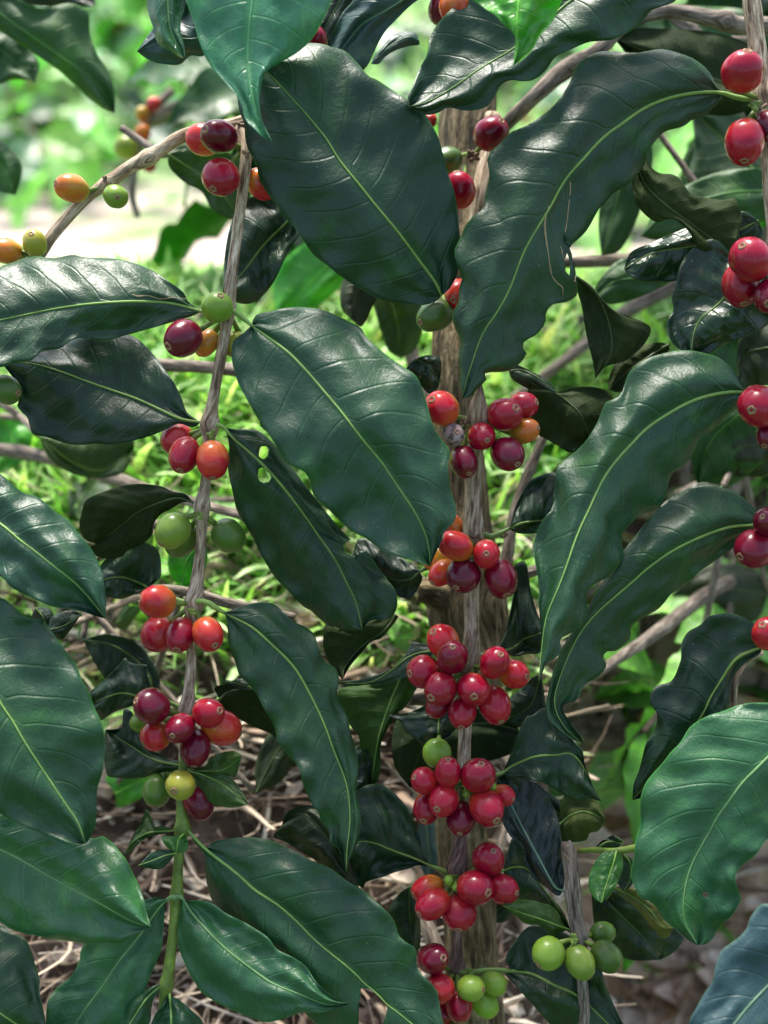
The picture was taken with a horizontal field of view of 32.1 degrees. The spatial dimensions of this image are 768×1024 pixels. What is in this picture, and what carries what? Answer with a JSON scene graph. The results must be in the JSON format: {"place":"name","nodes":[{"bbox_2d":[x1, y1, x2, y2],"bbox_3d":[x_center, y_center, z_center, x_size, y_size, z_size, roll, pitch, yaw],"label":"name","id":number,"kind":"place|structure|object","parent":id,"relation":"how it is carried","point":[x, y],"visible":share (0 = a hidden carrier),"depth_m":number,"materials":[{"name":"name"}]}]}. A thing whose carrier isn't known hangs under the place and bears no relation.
{"place":"outdoors","nodes":[
{"label":"outdoors","id":0,"kind":"place"},
{"bbox_2d":[0,0,767,1023],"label":"ground","id":1,"kind":"structure","parent":0,"point":[96,224],"depth_m":0.93,"materials":[{"name":"soil"}]},
{"bbox_2d":[0,0,114,194],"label":"leafy branch","id":2,"kind":"object","parent":1,"relation":"on","point":[55,34],"visible":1,"depth_m":0.73,"materials":[{"name":"green plant"}]},
{"bbox_2d":[0,6,141,132],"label":"coffee shrub","id":3,"kind":"object","parent":1,"relation":"on","point":[130,114],"visible":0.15,"depth_m":3.48,"materials":[{"name":"green plant"}]},
{"bbox_2d":[0,79,144,206],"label":"coffee shrub","id":4,"kind":"object","parent":1,"relation":"on","point":[38,107],"visible":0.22,"depth_m":2.95,"materials":[{"name":"green plant"}]},
{"bbox_2d":[0,51,182,229],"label":"coffee shrub","id":5,"kind":"object","parent":1,"relation":"on","point":[56,150],"visible":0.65,"depth_m":2.75,"materials":[{"name":"green plant"}]},
{"bbox_2d":[10,34,183,129],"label":"coffee shrub","id":6,"kind":"object","parent":1,"relation":"on","point":[129,63],"visible":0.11,"depth_m":4.96,"materials":[{"name":"green plant"}]},
{"bbox_2d":[101,602,132,734],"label":"weed","id":7,"kind":"object","parent":1,"relation":"on","point":[109,616],"visible":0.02,"depth_m":0.76,"materials":[{"name":"green plant"}]},
{"bbox_2d":[76,538,169,628],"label":"weed","id":8,"kind":"object","parent":1,"relation":"on","point":[163,560],"visible":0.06,"depth_m":0.78,"materials":[{"name":"green plant"}]},
{"bbox_2d":[82,5,233,117],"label":"coffee shrub","id":9,"kind":"object","parent":1,"relation":"on","point":[112,11],"visible":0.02,"depth_m":5.94,"materials":[{"name":"green plant"}]},
{"bbox_2d":[149,313,202,382],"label":"weed","id":10,"kind":"object","parent":1,"relation":"on","point":[157,349],"visible":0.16,"depth_m":0.89,"materials":[{"name":"green plant"}]},
{"bbox_2d":[119,125,250,219],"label":"leafy branch","id":11,"kind":"object","parent":1,"relation":"on","point":[186,164],"visible":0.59,"depth_m":0.69,"materials":[{"name":"green plant"}]},
{"bbox_2d":[40,0,383,150],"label":"coffee shrub","id":12,"kind":"object","parent":1,"relation":"on","point":[123,33],"visible":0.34,"depth_m":4.39,"materials":[{"name":"green plant"}]},
{"bbox_2d":[127,55,304,287],"bbox_3d":[-0.095,-0.248,0.993,0.200,0.221,0.158,20,34,32],"label":"coffee shrub","id":13,"kind":"object","parent":1,"relation":"on","point":[208,94],"visible":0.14,"depth_m":0.97,"materials":[{"name":"green plant"}]},
{"bbox_2d":[114,86,175,218],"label":"twig","id":14,"kind":"object","parent":13,"relation":"attached to","point":[126,147],"visible":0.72,"depth_m":0.94,"materials":[{"name":"grey plant"}]},
{"bbox_2d":[150,99,238,128],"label":"twig","id":15,"kind":"object","parent":13,"relation":"attached to","point":[163,114],"visible":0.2,"depth_m":0.98,"materials":[{"name":"grey plant"}]},
{"bbox_2d":[188,495,318,552],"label":"weed","id":16,"kind":"object","parent":1,"relation":"on","point":[227,501],"visible":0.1,"depth_m":0.79,"materials":[{"name":"green plant"}]},
{"bbox_2d":[119,0,392,23],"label":"coffee shrub","id":17,"kind":"object","parent":1,"relation":"on","point":[131,9],"visible":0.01,"depth_m":6.97,"materials":[{"name":"green plant"}]},
{"bbox_2d":[129,18,438,202],"bbox_3d":[-0.118,-0.890,3.162,0.992,0.607,0.927,0,28,0],"label":"coffee shrub","id":18,"kind":"object","parent":1,"relation":"on","point":[393,61],"visible":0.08,"depth_m":2.70,"materials":[{"name":"green plant"}]},
{"bbox_2d":[205,77,412,222],"bbox_3d":[-0.148,-0.684,2.764,0.558,0.455,0.766,17,32,28],"label":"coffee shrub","id":19,"kind":"object","parent":1,"relation":"on","point":[395,84],"depth_m":2.87,"materials":[{"name":"green plant"}]},
{"bbox_2d":[0,245,767,1005],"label":"grass","id":20,"kind":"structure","parent":1,"relation":"on","point":[194,283],"depth_m":0.85,"materials":[{"name":"green plant"}]},
{"bbox_2d":[157,358,235,376],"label":"twig","id":21,"kind":"object","parent":20,"relation":"on","point":[178,365],"visible":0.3,"depth_m":0.69,"materials":[{"name":"wood"}]},
{"bbox_2d":[509,281,676,396],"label":"twig","id":22,"kind":"object","parent":20,"relation":"on","point":[634,307],"visible":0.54,"depth_m":0.87,"materials":[{"name":"wood"}]},
{"bbox_2d":[0,273,767,1023],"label":"straw litter","id":23,"kind":"object","parent":1,"relation":"on","point":[254,809],"visible":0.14,"depth_m":0.75,"materials":[{"name":"beige plant"}]},
{"bbox_2d":[0,403,134,521],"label":"leafy branch","id":24,"kind":"object","parent":23,"relation":"on","point":[89,461],"visible":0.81,"depth_m":0.72,"materials":[{"name":"green plant"}]},
{"bbox_2d":[32,594,140,639],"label":"leafy branch","id":25,"kind":"object","parent":23,"relation":"on","point":[61,625],"visible":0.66,"depth_m":0.61,"materials":[{"name":"green plant"}]},
{"bbox_2d":[80,612,293,795],"bbox_3d":[-0.111,0.088,0.668,0.142,0.090,0.028,10,30,18],"label":"leafy branch","id":26,"kind":"object","parent":25,"relation":"attached to","point":[111,650],"visible":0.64,"depth_m":0.66,"materials":[{"name":"green plant"}]},
{"bbox_2d":[0,443,242,520],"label":"twig","id":27,"kind":"object","parent":23,"relation":"on","point":[21,452],"visible":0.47,"depth_m":0.77,"materials":[{"name":"wood"}]},
{"bbox_2d":[105,521,207,807],"bbox_3d":[-0.119,0.082,0.702,0.065,0.167,0.035,0,28,0],"label":"leafy branch","id":28,"kind":"object","parent":23,"relation":"on","point":[125,792],"visible":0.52,"depth_m":0.69,"materials":[{"name":"green plant"}]},
{"bbox_2d":[404,346,432,423],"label":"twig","id":29,"kind":"object","parent":23,"relation":"on","point":[411,357],"visible":0.03,"depth_m":0.80,"materials":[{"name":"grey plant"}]},
{"bbox_2d":[586,513,655,675],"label":"seedling","id":30,"kind":"object","parent":23,"relation":"on","point":[639,662],"visible":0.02,"depth_m":0.80,"materials":[{"name":"green plant"}]},
{"bbox_2d":[622,222,767,971],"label":"leafy branch","id":31,"kind":"object","parent":23,"relation":"on","point":[747,595],"visible":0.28,"depth_m":0.80,"materials":[{"name":"green plant"}]},
{"bbox_2d":[673,474,767,495],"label":"twig","id":32,"kind":"object","parent":23,"relation":"on","point":[678,491],"visible":0.12,"depth_m":0.76,"materials":[{"name":"wood"}]},
{"bbox_2d":[0,493,767,1023],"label":"dead leaf litter","id":33,"kind":"object","parent":1,"relation":"on","point":[664,993],"visible":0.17,"depth_m":0.95,"materials":[{"name":"plant"}]},
{"bbox_2d":[387,561,417,652],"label":"weed","id":34,"kind":"object","parent":1,"relation":"on","point":[393,631],"visible":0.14,"depth_m":0.77,"materials":[{"name":"green plant"}]},
{"bbox_2d":[408,92,509,1023],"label":"coffee tree","id":35,"kind":"object","parent":1,"relation":"on","point":[470,141],"visible":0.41,"depth_m":0.65,"materials":[{"name":"brown plant"}]},
{"bbox_2d":[271,244,421,357],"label":"leafy branch","id":36,"kind":"object","parent":35,"relation":"attached to","point":[305,277],"visible":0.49,"depth_m":0.72,"materials":[{"name":"green plant"}]},
{"bbox_2d":[137,0,675,141],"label":"coffee branch","id":37,"kind":"object","parent":35,"relation":"attached to","point":[479,53],"visible":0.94,"depth_m":0.58,"materials":[{"name":"green plant"}]},
{"bbox_2d":[237,43,622,1023],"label":"coffee branch","id":38,"kind":"object","parent":35,"relation":"attached to","point":[353,175],"visible":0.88,"depth_m":0.58,"materials":[{"name":"green plant"}]},
{"bbox_2d":[0,119,455,1023],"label":"coffee branch","id":39,"kind":"object","parent":38,"relation":"attached to","point":[278,931],"visible":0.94,"depth_m":0.57,"materials":[{"name":"green plant"}]},
{"bbox_2d":[0,374,151,1023],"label":"coffee branch","id":40,"kind":"object","parent":39,"relation":"attached to","point":[64,876],"visible":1,"depth_m":0.55,"materials":[{"name":"green plant"}]},
{"bbox_2d":[0,115,243,263],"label":"coffee branch","id":41,"kind":"object","parent":39,"relation":"attached to","point":[77,192],"visible":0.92,"depth_m":0.59,"materials":[{"name":"brown plant"}]},
{"bbox_2d":[106,584,294,620],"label":"twig","id":42,"kind":"object","parent":39,"relation":"attached to","point":[223,601],"visible":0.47,"depth_m":0.62,"materials":[{"name":"brown plant"}]},
{"bbox_2d":[497,774,683,1023],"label":"coffee branch","id":43,"kind":"object","parent":38,"relation":"attached to","point":[544,828],"visible":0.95,"depth_m":0.60,"materials":[{"name":"green plant"}]},
{"bbox_2d":[420,919,444,972],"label":"twig","id":44,"kind":"object","parent":35,"relation":"attached to","point":[429,933],"visible":0.09,"depth_m":0.69,"materials":[{"name":"brown plant"}]},
{"bbox_2d":[496,755,520,922],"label":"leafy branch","id":45,"kind":"object","parent":35,"relation":"attached to","point":[503,914],"visible":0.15,"depth_m":0.66,"materials":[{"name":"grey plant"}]},
{"bbox_2d":[500,436,546,563],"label":"twig","id":46,"kind":"object","parent":35,"relation":"attached to","point":[508,549],"visible":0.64,"depth_m":0.68,"materials":[{"name":"brown plant"}]},
{"bbox_2d":[528,565,536,578],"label":"twig","id":47,"kind":"object","parent":35,"relation":"attached to","point":[532,571],"visible":0.09,"depth_m":0.66,"materials":[{"name":"wood"}]},
{"bbox_2d":[452,0,767,800],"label":"coffee branch","id":48,"kind":"object","parent":35,"relation":"attached to","point":[568,164],"visible":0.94,"depth_m":0.58,"materials":[{"name":"green plant"}]},
{"bbox_2d":[595,133,766,488],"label":"leafy branch","id":49,"kind":"object","parent":48,"relation":"attached to","point":[713,460],"visible":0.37,"depth_m":0.70,"materials":[{"name":"green plant"}]},
{"bbox_2d":[565,253,629,267],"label":"twig","id":50,"kind":"object","parent":49,"relation":"attached to","point":[591,261],"visible":0.34,"depth_m":0.72,"materials":[{"name":"wood"}]},
{"bbox_2d":[634,6,767,185],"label":"leafy branch","id":51,"kind":"object","parent":48,"relation":"attached to","point":[674,24],"visible":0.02,"depth_m":0.74,"materials":[{"name":"brown plant"}]},
{"bbox_2d":[730,650,763,707],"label":"twig","id":52,"kind":"object","parent":48,"relation":"attached to","point":[734,690],"visible":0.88,"depth_m":0.60,"materials":[{"name":"brown plant"}]},
{"bbox_2d":[503,4,767,130],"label":"twig","id":53,"kind":"object","parent":35,"relation":"attached to","point":[562,71],"visible":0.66,"depth_m":0.67,"materials":[{"name":"wood"}]},
{"bbox_2d":[631,703,767,1023],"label":"coffee branch","id":54,"kind":"object","parent":35,"relation":"attached to","point":[703,826],"visible":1,"depth_m":0.56,"materials":[{"name":"green plant"}]},
{"bbox_2d":[406,0,590,99],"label":"coffee shrub","id":55,"kind":"object","parent":1,"relation":"on","point":[421,46],"visible":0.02,"depth_m":3.82,"materials":[{"name":"green plant"}]},
{"bbox_2d":[437,100,691,252],"bbox_3d":[0.537,-0.616,2.345,0.983,0.468,0.672,-7,29,-13],"label":"coffee shrub","id":56,"kind":"object","parent":1,"relation":"on","point":[588,239],"visible":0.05,"depth_m":2.17,"materials":[{"name":"green plant"}]},
{"bbox_2d":[497,43,653,168],"bbox_3d":[0.283,-0.830,2.952,0.861,0.475,0.610,-5,28,-10],"label":"coffee shrub","id":57,"kind":"object","parent":1,"relation":"on","point":[506,85],"visible":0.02,"depth_m":2.91,"materials":[{"name":"green plant"}]},
{"bbox_2d":[497,42,664,148],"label":"coffee shrub","id":58,"kind":"object","parent":1,"relation":"on","point":[515,87],"visible":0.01,"depth_m":4.09,"materials":[{"name":"green plant"}]},
{"bbox_2d":[536,314,652,381],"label":"weed","id":59,"kind":"object","parent":1,"relation":"on","point":[580,318],"visible":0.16,"depth_m":0.92,"materials":[{"name":"green plant"}]},
{"bbox_2d":[515,62,693,174],"bbox_3d":[0.728,-0.630,2.131,1.017,0.469,0.663,0,28,0],"label":"coffee shrub","id":60,"kind":"object","parent":1,"relation":"on","point":[680,139],"visible":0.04,"depth_m":1.94,"materials":[{"name":"green plant"}]},
{"bbox_2d":[574,721,642,751],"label":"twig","id":61,"kind":"object","parent":1,"relation":"on","point":[613,738],"visible":0.31,"depth_m":0.91,"materials":[{"name":"plant"}]},
{"bbox_2d":[485,433,767,667],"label":"seedling","id":62,"kind":"object","parent":1,"relation":"on","point":[683,471],"visible":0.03,"depth_m":0.87,"materials":[{"name":"green plant"}]},
{"bbox_2d":[611,44,680,163],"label":"coffee shrub","id":63,"kind":"object","parent":1,"relation":"on","point":[658,147],"visible":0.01,"depth_m":2.34,"materials":[{"name":"green plant"}]},
{"bbox_2d":[548,612,767,809],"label":"seedling","id":64,"kind":"object","parent":1,"relation":"on","point":[604,775],"visible":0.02,"depth_m":0.92,"materials":[{"name":"green plant"}]},
{"bbox_2d":[593,478,767,843],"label":"seedling","id":65,"kind":"object","parent":1,"relation":"on","point":[635,691],"visible":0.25,"depth_m":0.84,"materials":[{"name":"green plant"}]},
{"bbox_2d":[582,575,735,689],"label":"twig","id":66,"kind":"object","parent":65,"relation":"attached to","point":[683,611],"visible":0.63,"depth_m":0.73,"materials":[{"name":"wood"}]},
{"bbox_2d":[610,0,767,240],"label":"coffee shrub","id":67,"kind":"object","parent":1,"relation":"on","point":[726,3],"visible":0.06,"depth_m":0.83,"materials":[{"name":"green plant"}]},
{"bbox_2d":[621,671,767,721],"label":"leaf","id":68,"kind":"object","parent":1,"relation":"on","point":[762,683],"visible":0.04,"depth_m":0.93,"materials":[{"name":"green plant"}]},
{"bbox_2d":[678,108,755,181],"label":"coffee shrub","id":69,"kind":"object","parent":1,"relation":"on","point":[746,114],"visible":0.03,"depth_m":0.94,"materials":[{"name":"green plant"}]},
{"bbox_2d":[675,0,687,4],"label":"coffee shrub","id":70,"kind":"object","parent":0,"point":[682,1],"visible":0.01,"depth_m":6.46,"materials":[{"name":"green plant"}]}
]}

